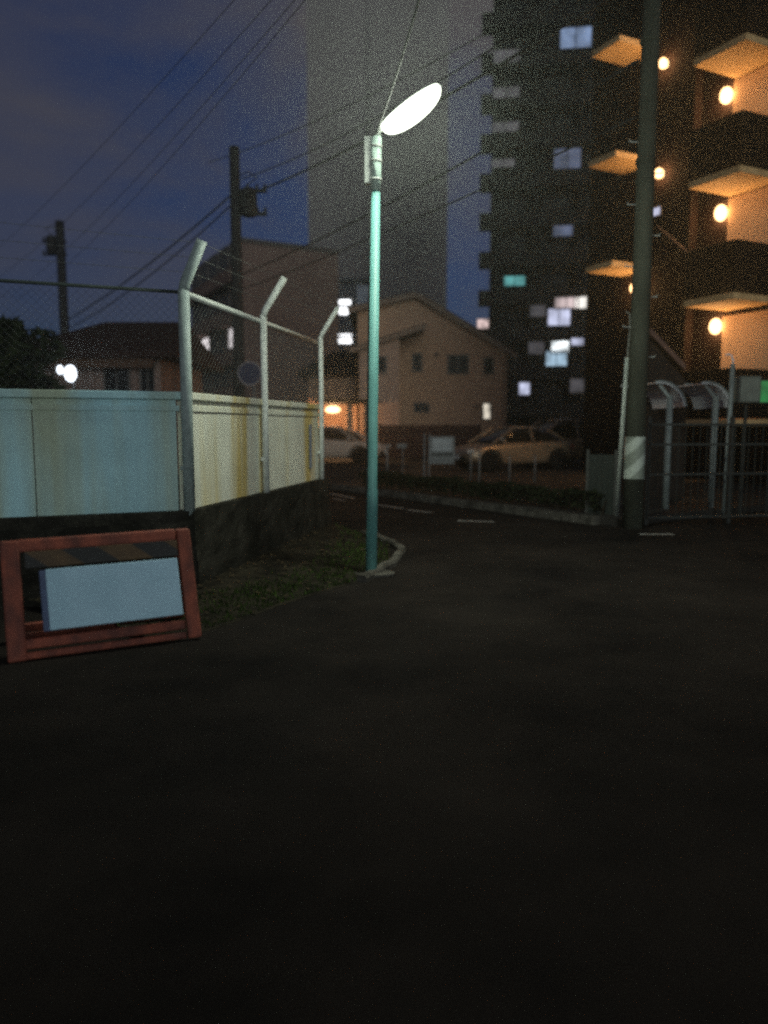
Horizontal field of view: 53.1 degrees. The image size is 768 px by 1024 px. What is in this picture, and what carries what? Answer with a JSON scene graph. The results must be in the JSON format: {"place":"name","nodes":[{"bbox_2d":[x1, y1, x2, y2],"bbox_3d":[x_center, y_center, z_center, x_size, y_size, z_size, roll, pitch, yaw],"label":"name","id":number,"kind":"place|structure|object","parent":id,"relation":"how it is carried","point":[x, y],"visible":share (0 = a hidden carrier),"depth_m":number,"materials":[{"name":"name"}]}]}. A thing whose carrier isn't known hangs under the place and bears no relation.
{"place":"outdoors","nodes":[
{"label":"outdoors","id":0,"kind":"place"},
{"bbox_2d":[2,0,233,244],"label":"overhead cable","id":1,"kind":"object","parent":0,"point":[139,105],"visible":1,"depth_m":15.62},
{"bbox_2d":[0,0,270,275],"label":"overhead cable","id":2,"kind":"object","parent":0,"point":[165,117],"visible":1,"depth_m":15.19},
{"bbox_2d":[2,0,294,296],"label":"overhead cable","id":3,"kind":"object","parent":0,"point":[189,120],"visible":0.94,"depth_m":14.48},
{"bbox_2d":[16,0,304,297],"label":"overhead cable","id":4,"kind":"object","parent":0,"point":[196,128],"visible":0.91,"depth_m":14.18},
{"bbox_2d":[0,0,493,364],"label":"sky","id":5,"kind":"structure","parent":0,"point":[72,72],"materials":[{"name":"blue"}]},
{"bbox_2d":[190,237,338,403],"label":"apartment block","id":6,"kind":"structure","parent":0,"point":[318,279],"depth_m":61.00,"materials":[{"name":"brown concrete"}]},
{"bbox_2d":[192,305,199,323],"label":"window","id":7,"kind":"structure","parent":6,"relation":"in","point":[195,308],"depth_m":70.55,"materials":[{"name":"black glass"}]},
{"bbox_2d":[192,266,199,289],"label":"window","id":8,"kind":"structure","parent":6,"relation":"in","point":[195,282],"depth_m":70.10,"materials":[{"name":"black glass"}]},
{"bbox_2d":[200,260,207,284],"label":"window","id":9,"kind":"structure","parent":6,"relation":"in","point":[204,271],"depth_m":67.52,"materials":[{"name":"black glass"}]},
{"bbox_2d":[201,303,208,319],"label":"window","id":10,"kind":"structure","parent":6,"relation":"in","point":[206,309],"depth_m":67.91,"materials":[{"name":"black glass"}]},
{"bbox_2d":[202,373,210,389],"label":"window","id":11,"kind":"structure","parent":6,"relation":"in","point":[203,378],"depth_m":68.58,"materials":[{"name":"black glass"}]},
{"bbox_2d":[208,253,217,278],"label":"window","id":12,"kind":"structure","parent":6,"relation":"in","point":[213,271],"depth_m":64.87,"materials":[{"name":"black glass"}]},
{"bbox_2d":[209,294,218,315],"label":"window","id":13,"kind":"structure","parent":6,"relation":"in","point":[215,298],"depth_m":65.15,"materials":[{"name":"black glass"}]},
{"bbox_2d":[210,332,218,354],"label":"window","id":14,"kind":"structure","parent":6,"relation":"in","point":[213,342],"depth_m":65.70,"materials":[{"name":"black glass"}]},
{"bbox_2d":[211,373,220,388],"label":"window","id":15,"kind":"structure","parent":6,"relation":"in","point":[215,378],"depth_m":65.94,"materials":[{"name":"black glass"}]},
{"bbox_2d":[216,330,225,353],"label":"window","id":16,"kind":"structure","parent":6,"relation":"in","point":[221,333],"depth_m":63.86,"materials":[{"name":"black glass"}]},
{"bbox_2d":[218,245,227,272],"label":"window","id":17,"kind":"structure","parent":6,"relation":"in","point":[223,260],"depth_m":62.28,"materials":[{"name":"black glass"}]},
{"bbox_2d":[219,288,228,311],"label":"window","id":18,"kind":"structure","parent":6,"relation":"in","point":[223,296],"depth_m":62.55,"materials":[{"name":"black glass"}]},
{"bbox_2d":[221,367,230,386],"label":"window","id":19,"kind":"structure","parent":6,"relation":"in","point":[228,377],"depth_m":63.27,"materials":[{"name":"black glass"}]},
{"bbox_2d":[0,474,767,1023],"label":"road","id":20,"kind":"structure","parent":0,"point":[484,766],"depth_m":3.34,"materials":[{"name":"asphalt"}]},
{"bbox_2d":[0,315,67,403],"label":"broadleaf tree","id":21,"kind":"object","parent":20,"relation":"on","point":[19,352],"visible":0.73,"depth_m":16.30,"materials":[{"name":"green plant"}]},
{"bbox_2d":[42,220,68,333],"bbox_3d":[-15.840,-8.211,37.317,1.195,11.400,0.520,0,6,0],"label":"utility pole","id":22,"kind":"object","parent":20,"relation":"on","point":[53,249],"visible":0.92,"depth_m":36.78,"materials":[{"name":"concrete"}]},
{"bbox_2d":[56,365,77,389],"bbox_3d":[-8.723,-2.429,21.391,0.571,3.260,0.259,0,6,0],"label":"flood lamp","id":23,"kind":"object","parent":20,"relation":"on","point":[69,373],"visible":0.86,"depth_m":21.12,"materials":[{"name":"grey"}]},
{"bbox_2d":[0,528,201,662],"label":"guard barrier","id":24,"kind":"object","parent":20,"relation":"on","point":[81,604],"visible":0.98,"depth_m":5.56,"materials":[{"name":"metal"}]},
{"bbox_2d":[29,322,223,476],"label":"house","id":25,"kind":"structure","parent":20,"relation":"on","point":[140,357],"depth_m":23.69,"materials":[{"name":"paint"}]},
{"bbox_2d":[103,368,130,390],"bbox_3d":[-8.227,-4.064,23.659,0.860,1.100,0.070,0,6,0],"label":"window","id":26,"kind":"structure","parent":25,"relation":"in","point":[116,385],"depth_m":23.67,"materials":[{"name":"black glass"}]},
{"bbox_2d":[139,362,155,390],"bbox_3d":[-7.272,-4.064,23.659,0.537,1.100,0.070,0,6,0],"label":"window","id":27,"kind":"structure","parent":25,"relation":"in","point":[146,376],"depth_m":23.67,"materials":[{"name":"black glass"}]},
{"bbox_2d":[0,389,331,608],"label":"boundary wall","id":28,"kind":"structure","parent":20,"relation":"on","point":[106,461],"depth_m":7.24,"materials":[{"name":"concrete"}]},
{"bbox_2d":[0,222,339,517],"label":"chain link fence","id":29,"kind":"object","parent":28,"relation":"on","point":[184,293],"visible":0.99,"depth_m":7.32,"materials":[{"name":"metal"}]},
{"bbox_2d":[27,523,390,643],"bbox_3d":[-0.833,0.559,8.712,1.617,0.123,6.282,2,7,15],"label":"verge grass","id":30,"kind":"structure","parent":20,"relation":"on","point":[358,559],"depth_m":7.56,"materials":[{"name":"plant"}]},
{"bbox_2d":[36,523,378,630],"bbox_3d":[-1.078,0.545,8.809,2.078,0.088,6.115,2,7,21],"label":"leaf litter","id":31,"kind":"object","parent":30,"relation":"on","point":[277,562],"visible":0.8,"depth_m":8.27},
{"bbox_2d":[354,83,440,577],"bbox_3d":[0.104,-1.724,7.912,1.019,4.864,0.367,3,7,23],"label":"street lamp","id":32,"kind":"object","parent":30,"relation":"on","point":[413,109],"visible":0.97,"depth_m":7.90,"materials":[{"name":"metal"}]},
{"bbox_2d":[375,0,419,134],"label":"overhead cable","id":33,"kind":"object","parent":32,"relation":"on","point":[400,61],"visible":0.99,"depth_m":7.20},
{"bbox_2d":[238,362,260,397],"bbox_3d":[-3.793,-2.556,21.898,0.670,3.398,0.094,0,6,0],"label":"round sign","id":34,"kind":"object","parent":20,"relation":"on","point":[250,374],"visible":0.7,"depth_m":21.70,"materials":[{"name":"grey metal"}]},
{"bbox_2d":[338,277,367,350],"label":"flats","id":35,"kind":"structure","parent":20,"relation":"on","point":[352,291],"depth_m":81.94,"materials":[{"name":"grey"}]},
{"bbox_2d":[339,299,350,314],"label":"window","id":36,"kind":"structure","parent":35,"relation":"in","point":[343,310],"depth_m":82.06,"materials":[{"name":"grey"}]},
{"bbox_2d":[339,334,351,343],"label":"window","id":37,"kind":"structure","parent":35,"relation":"in","point":[341,341],"depth_m":82.44,"materials":[{"name":"grey"}]},
{"bbox_2d":[306,0,448,308],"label":"high-rise building","id":38,"kind":"structure","parent":20,"relation":"on","point":[354,49],"depth_m":106.88,"materials":[{"name":"concrete"}]},
{"bbox_2d":[357,530,405,582],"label":"kerb","id":39,"kind":"structure","parent":20,"relation":"on","point":[395,559],"depth_m":8.88,"materials":[{"name":"concrete"}]},
{"bbox_2d":[297,291,517,453],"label":"gable house","id":40,"kind":"structure","parent":20,"relation":"on","point":[438,364],"depth_m":39.27,"materials":[{"name":"beige paint"}]},
{"bbox_2d":[325,415,342,426],"bbox_3d":[-2.497,-3.872,38.780,0.900,2.050,0.059,0,6,0],"label":"front door","id":41,"kind":"structure","parent":40,"relation":"in","point":[330,420],"depth_m":38.67,"materials":[{"name":"brown wood"}]},
{"bbox_2d":[378,356,386,372],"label":"window","id":42,"kind":"structure","parent":40,"relation":"in","point":[382,361],"depth_m":37.00,"materials":[{"name":"black glass"}]},
{"bbox_2d":[412,353,422,371],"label":"window","id":43,"kind":"structure","parent":40,"relation":"in","point":[416,357],"depth_m":39.34,"materials":[{"name":"black glass"}]},
{"bbox_2d":[413,403,429,412],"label":"window","id":44,"kind":"structure","parent":40,"relation":"in","point":[418,407],"depth_m":39.60,"materials":[{"name":"black glass"}]},
{"bbox_2d":[447,354,468,373],"bbox_3d":[3.793,-7.559,39.353,1.132,0.988,0.100,0,6,0],"label":"window","id":45,"kind":"structure","parent":40,"relation":"in","point":[456,363],"depth_m":39.36,"materials":[{"name":"black glass"}]},
{"bbox_2d":[482,403,491,419],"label":"window","id":46,"kind":"structure","parent":40,"relation":"in","point":[486,407],"depth_m":39.62,"materials":[{"name":"grey"}]},
{"bbox_2d":[483,357,493,373],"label":"window","id":47,"kind":"structure","parent":40,"relation":"in","point":[488,362],"depth_m":39.36,"materials":[{"name":"black glass"}]},
{"bbox_2d":[329,483,600,524],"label":"kerb","id":48,"kind":"structure","parent":20,"relation":"on","point":[545,514],"depth_m":14.62,"materials":[{"name":"concrete"}]},
{"bbox_2d":[582,0,767,484],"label":"landing block","id":49,"kind":"structure","parent":20,"relation":"on","point":[709,303],"depth_m":20.82,"materials":[{"name":"concrete"}]},
{"bbox_2d":[653,205,662,218],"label":"window","id":50,"kind":"structure","parent":49,"relation":"in","point":[658,210],"depth_m":21.67,"materials":[{"name":"grey"}]},
{"bbox_2d":[643,416,767,524],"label":"bar fence","id":51,"kind":"object","parent":20,"relation":"on","point":[730,473],"visible":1,"depth_m":12.51,"materials":[{"name":"metal"}]},
{"bbox_2d":[721,353,734,517],"bbox_3d":[5.940,-1.312,13.337,0.173,2.834,0.076,0,6,0],"label":"hooked post","id":52,"kind":"object","parent":20,"relation":"on","point":[731,389],"visible":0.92,"depth_m":13.27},
{"bbox_2d":[733,376,760,514],"bbox_3d":[6.389,-1.159,13.647,0.400,2.460,0.257,0,6,0],"label":"sign","id":53,"kind":"object","parent":20,"relation":"on","point":[747,389],"visible":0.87,"depth_m":13.43,"materials":[{"name":"metal"}]},
{"bbox_2d":[755,379,767,511],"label":"green sign","id":54,"kind":"object","parent":20,"relation":"on","point":[764,392],"visible":0.48,"depth_m":14.03,"materials":[{"name":"metal"}]},
{"bbox_2d":[477,0,594,426],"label":"apartment tower","id":55,"kind":"structure","parent":0,"point":[534,222],"depth_m":56.59,"materials":[{"name":"grey"}]},
{"bbox_2d":[491,157,515,168],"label":"window","id":56,"kind":"structure","parent":55,"relation":"in","point":[496,163],"depth_m":56.08,"materials":[{"name":"grey"}]},
{"bbox_2d":[491,120,519,133],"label":"window","id":57,"kind":"structure","parent":55,"relation":"in","point":[508,126],"depth_m":55.78,"materials":[{"name":"grey"}]},
{"bbox_2d":[492,47,520,64],"bbox_3d":[8.830,-32.753,55.254,2.033,1.034,0.100,1,6,8],"label":"window","id":58,"kind":"structure","parent":55,"relation":"in","point":[499,55],"depth_m":55.25,"materials":[{"name":"grey"}]},
{"bbox_2d":[492,85,520,99],"bbox_3d":[8.830,-30.305,55.529,2.033,0.909,0.100,1,6,8],"label":"window","id":59,"kind":"structure","parent":55,"relation":"in","point":[508,91],"depth_m":55.52,"materials":[{"name":"grey"}]},
{"bbox_2d":[497,313,522,327],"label":"window","id":60,"kind":"structure","parent":55,"relation":"in","point":[504,320],"depth_m":58.49,"materials":[{"name":"black glass"}]},
{"bbox_2d":[497,276,523,289],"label":"window","id":61,"kind":"structure","parent":55,"relation":"in","point":[499,278],"depth_m":58.27,"materials":[{"name":"black glass"}]},
{"bbox_2d":[498,237,524,250],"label":"window","id":62,"kind":"structure","parent":55,"relation":"in","point":[508,243],"depth_m":57.86,"materials":[{"name":"black glass"}]},
{"bbox_2d":[498,198,525,211],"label":"window","id":63,"kind":"structure","parent":55,"relation":"in","point":[505,205],"depth_m":57.55,"materials":[{"name":"black glass"}]},
{"bbox_2d":[499,159,526,172],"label":"window","id":64,"kind":"structure","parent":55,"relation":"in","point":[520,164],"depth_m":57.20,"materials":[{"name":"black glass"}]},
{"bbox_2d":[506,387,521,402],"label":"window","id":65,"kind":"structure","parent":55,"relation":"in","point":[512,396],"depth_m":59.08,"materials":[{"name":"black glass"}]},
{"bbox_2d":[500,80,527,91],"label":"window","id":66,"kind":"structure","parent":55,"relation":"in","point":[524,84],"depth_m":56.55,"materials":[{"name":"black glass"}]},
{"bbox_2d":[503,275,525,286],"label":"window","id":67,"kind":"structure","parent":55,"relation":"in","point":[508,280],"depth_m":56.88,"materials":[{"name":"teal"}]},
{"bbox_2d":[507,350,522,365],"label":"window","id":68,"kind":"structure","parent":55,"relation":"in","point":[517,361],"depth_m":58.74,"materials":[{"name":"black glass"}]},
{"bbox_2d":[501,40,528,49],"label":"window","id":69,"kind":"structure","parent":55,"relation":"in","point":[523,43],"depth_m":56.29,"materials":[{"name":"black glass"}]},
{"bbox_2d":[502,0,529,10],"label":"window","id":70,"kind":"structure","parent":55,"relation":"in","point":[515,4],"depth_m":55.99,"materials":[{"name":"black glass"}]},
{"bbox_2d":[518,381,530,395],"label":"window","id":71,"kind":"structure","parent":55,"relation":"in","point":[524,388],"depth_m":57.65,"materials":[{"name":"grey"}]},
{"bbox_2d":[527,341,544,354],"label":"window","id":72,"kind":"structure","parent":55,"relation":"in","point":[533,347],"depth_m":57.20,"materials":[{"name":"grey"}]},
{"bbox_2d":[529,304,546,317],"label":"window","id":73,"kind":"structure","parent":55,"relation":"in","point":[535,310],"depth_m":56.90,"materials":[{"name":"grey"}]},
{"bbox_2d":[543,158,554,170],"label":"window","id":74,"kind":"structure","parent":55,"relation":"in","point":[548,164],"depth_m":56.88,"materials":[{"name":"black glass"}]},
{"bbox_2d":[538,387,564,402],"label":"window","id":75,"kind":"structure","parent":55,"relation":"in","point":[545,394],"depth_m":58.67,"materials":[{"name":"black glass"}]},
{"bbox_2d":[545,38,558,48],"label":"window","id":76,"kind":"structure","parent":55,"relation":"in","point":[552,43],"depth_m":55.93,"materials":[{"name":"black glass"}]},
{"bbox_2d":[540,274,567,288],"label":"window","id":77,"kind":"structure","parent":55,"relation":"in","point":[547,281],"depth_m":57.74,"materials":[{"name":"black glass"}]},
{"bbox_2d":[541,236,568,249],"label":"window","id":78,"kind":"structure","parent":55,"relation":"in","point":[547,242],"depth_m":57.44,"materials":[{"name":"black glass"}]},
{"bbox_2d":[542,197,569,210],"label":"window","id":79,"kind":"structure","parent":55,"relation":"in","point":[549,203],"depth_m":57.10,"materials":[{"name":"black glass"}]},
{"bbox_2d":[545,350,567,366],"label":"window","id":80,"kind":"structure","parent":55,"relation":"in","point":[551,360],"depth_m":57.09,"materials":[{"name":"blue"}]},
{"bbox_2d":[544,118,571,130],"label":"window","id":81,"kind":"structure","parent":55,"relation":"in","point":[557,123],"depth_m":56.48,"materials":[{"name":"black glass"}]},
{"bbox_2d":[544,77,572,89],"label":"window","id":82,"kind":"structure","parent":55,"relation":"in","point":[558,83],"depth_m":56.16,"materials":[{"name":"black glass"}]},
{"bbox_2d":[547,307,570,326],"bbox_3d":[12.923,-14.384,56.736,1.721,1.346,0.100,1,6,8],"label":"window","id":83,"kind":"structure","parent":55,"relation":"in","point":[556,317],"depth_m":56.74,"materials":[{"name":"grey"}]},
{"bbox_2d":[550,340,569,353],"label":"window","id":84,"kind":"structure","parent":55,"relation":"in","point":[554,344],"depth_m":56.95,"materials":[{"name":"grey"}]},
{"bbox_2d":[546,0,574,7],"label":"window","id":85,"kind":"structure","parent":55,"relation":"in","point":[549,3],"depth_m":55.58,"materials":[{"name":"black glass"}]},
{"bbox_2d":[552,224,573,237],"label":"window","id":86,"kind":"structure","parent":55,"relation":"in","point":[558,230],"depth_m":56.03,"materials":[{"name":"blue"}]},
{"bbox_2d":[554,296,578,308],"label":"window","id":87,"kind":"structure","parent":55,"relation":"in","point":[565,301],"depth_m":56.55,"materials":[{"name":"grey"}]},
{"bbox_2d":[553,146,581,169],"bbox_3d":[13.230,-25.495,55.446,2.033,1.534,0.100,1,6,8],"label":"window","id":88,"kind":"structure","parent":55,"relation":"in","point":[571,159],"depth_m":55.44,"materials":[{"name":"blue"}]},
{"bbox_2d":[559,25,592,49],"bbox_3d":[13.599,-33.618,54.483,2.283,1.534,0.100,1,6,8],"label":"window","id":89,"kind":"structure","parent":55,"relation":"in","point":[570,37],"depth_m":54.48,"materials":[{"name":"blue"}]},
{"bbox_2d":[569,378,584,393],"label":"window","id":90,"kind":"structure","parent":55,"relation":"in","point":[576,385],"depth_m":57.10,"materials":[{"name":"grey"}]},
{"bbox_2d":[570,337,584,345],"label":"window","id":91,"kind":"structure","parent":55,"relation":"in","point":[574,341],"depth_m":56.74,"materials":[{"name":"grey"}]},
{"bbox_2d":[574,296,586,309],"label":"window","id":92,"kind":"structure","parent":55,"relation":"in","point":[582,299],"depth_m":56.40,"materials":[{"name":"grey"}]},
{"bbox_2d":[319,454,765,526],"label":"parking lot","id":93,"kind":"structure","parent":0,"point":[347,471],"depth_m":19.83,"materials":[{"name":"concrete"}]},
{"bbox_2d":[229,145,266,396],"bbox_3d":[-4.276,-6.215,24.460,1.155,10.300,0.520,0,6,0],"label":"utility pole","id":94,"kind":"object","parent":93,"relation":"on","point":[242,205],"visible":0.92,"depth_m":24.09,"materials":[{"name":"concrete"}]},
{"bbox_2d":[65,195,229,320],"bbox_3d":[-10.142,-9.548,30.625,0.060,2.202,16.830,-5,8,-39],"label":"overhead cable","id":95,"kind":"object","parent":94,"relation":"attached to","point":[196,225],"visible":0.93,"depth_m":28.12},
{"bbox_2d":[66,206,229,329],"bbox_3d":[-10.142,-9.200,30.664,0.048,2.291,16.829,-5,8,-39],"label":"overhead cable","id":96,"kind":"object","parent":94,"relation":"attached to","point":[213,221],"visible":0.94,"depth_m":28.18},
{"bbox_2d":[209,0,543,162],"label":"overhead cable","id":97,"kind":"object","parent":94,"relation":"attached to","point":[396,81],"visible":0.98,"depth_m":15.79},
{"bbox_2d":[241,0,566,179],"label":"overhead cable","id":98,"kind":"object","parent":94,"relation":"attached to","point":[518,31],"visible":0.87,"depth_m":15.10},
{"bbox_2d":[244,0,607,196],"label":"overhead cable","id":99,"kind":"object","parent":94,"relation":"attached to","point":[572,20],"visible":0.84,"depth_m":14.20,"materials":[{"name":"rubber"}]},
{"bbox_2d":[242,116,636,289],"bbox_3d":[-0.359,-6.482,17.941,0.032,0.345,15.331,-4,8,-33],"label":"overhead cable","id":100,"kind":"object","parent":94,"relation":"attached to","point":[590,138],"visible":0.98,"depth_m":14.55,"materials":[{"name":"rubber"}]},
{"bbox_2d":[242,59,639,274],"bbox_3d":[-0.358,-7.110,17.870,0.044,0.690,15.332,-4,8,-33],"label":"overhead cable","id":101,"kind":"object","parent":94,"relation":"attached to","point":[533,122],"visible":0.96,"depth_m":14.44,"materials":[{"name":"rubber"}]},
{"bbox_2d":[318,426,390,463],"bbox_3d":[-1.981,-2.738,31.087,4.307,1.471,2.030,2,7,18],"label":"parked car","id":102,"kind":"object","parent":93,"relation":"on","point":[340,442],"visible":0.42,"depth_m":30.23,"materials":[{"name":"beige paint"}]},
{"bbox_2d":[378,424,480,458],"bbox_3d":[2.063,-3.164,34.938,4.660,1.700,0.175,0,6,0],"label":"board fence","id":103,"kind":"object","parent":93,"relation":"on","point":[410,436],"visible":0.64,"depth_m":34.82,"materials":[{"name":"red wood"}]},
{"bbox_2d":[423,433,454,476],"bbox_3d":[1.476,-1.463,20.576,0.832,1.280,0.122,0,6,0],"label":"notice board","id":104,"kind":"object","parent":93,"relation":"on","point":[441,449],"visible":0.9,"depth_m":20.54,"materials":[{"name":"grey metal"}]},
{"bbox_2d":[358,470,605,513],"bbox_3d":[1.598,-0.533,16.018,0.510,0.456,7.600,-4,8,-33],"label":"hedge","id":105,"kind":"object","parent":93,"relation":"on","point":[506,490],"visible":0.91,"depth_m":15.05,"materials":[{"name":"green plant"}]},
{"bbox_2d":[455,426,573,471],"bbox_3d":[4.296,-2.180,26.117,4.307,1.471,2.030,-3,7,-26],"label":"parked car","id":106,"kind":"object","parent":93,"relation":"on","point":[523,445],"visible":0.92,"depth_m":25.49,"materials":[{"name":"gold metal"}]},
{"bbox_2d":[532,419,582,465],"bbox_3d":[6.558,-2.690,29.379,3.420,1.757,1.910,-3,7,-25],"label":"parked car","id":107,"kind":"object","parent":93,"relation":"on","point":[570,431],"visible":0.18,"depth_m":28.90,"materials":[{"name":"black paint"}]},
{"bbox_2d":[585,450,618,514],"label":"sheet gate","id":108,"kind":"structure","parent":93,"relation":"on","point":[601,473],"depth_m":12.93,"materials":[{"name":"metal"}]},
{"bbox_2d":[614,0,662,528],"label":"utility pole","id":109,"kind":"object","parent":93,"relation":"on","point":[635,381],"visible":0.96,"depth_m":11.61,"materials":[{"name":"concrete"}]},
{"bbox_2d":[620,327,686,497],"bbox_3d":[5.701,-2.011,16.408,0.832,3.538,1.940,0,6,0],"label":"lean to shed","id":110,"kind":"object","parent":93,"relation":"on","point":[666,363],"visible":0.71,"depth_m":15.60,"materials":[{"name":"metal"}]},
{"bbox_2d":[647,380,686,508],"bbox_3d":[5.023,-1.202,14.355,0.568,2.389,1.652,0,6,0],"label":"bicycle shelter","id":111,"kind":"object","parent":93,"relation":"on","point":[669,397],"visible":0.75,"depth_m":13.66,"materials":[{"name":"metal"}]},
{"bbox_2d":[677,381,728,507],"bbox_3d":[5.916,-1.224,14.554,0.568,2.389,1.652,0,6,0],"label":"bicycle shelter","id":112,"kind":"object","parent":93,"relation":"on","point":[706,395],"visible":0.84,"depth_m":13.89,"materials":[{"name":"metal"}]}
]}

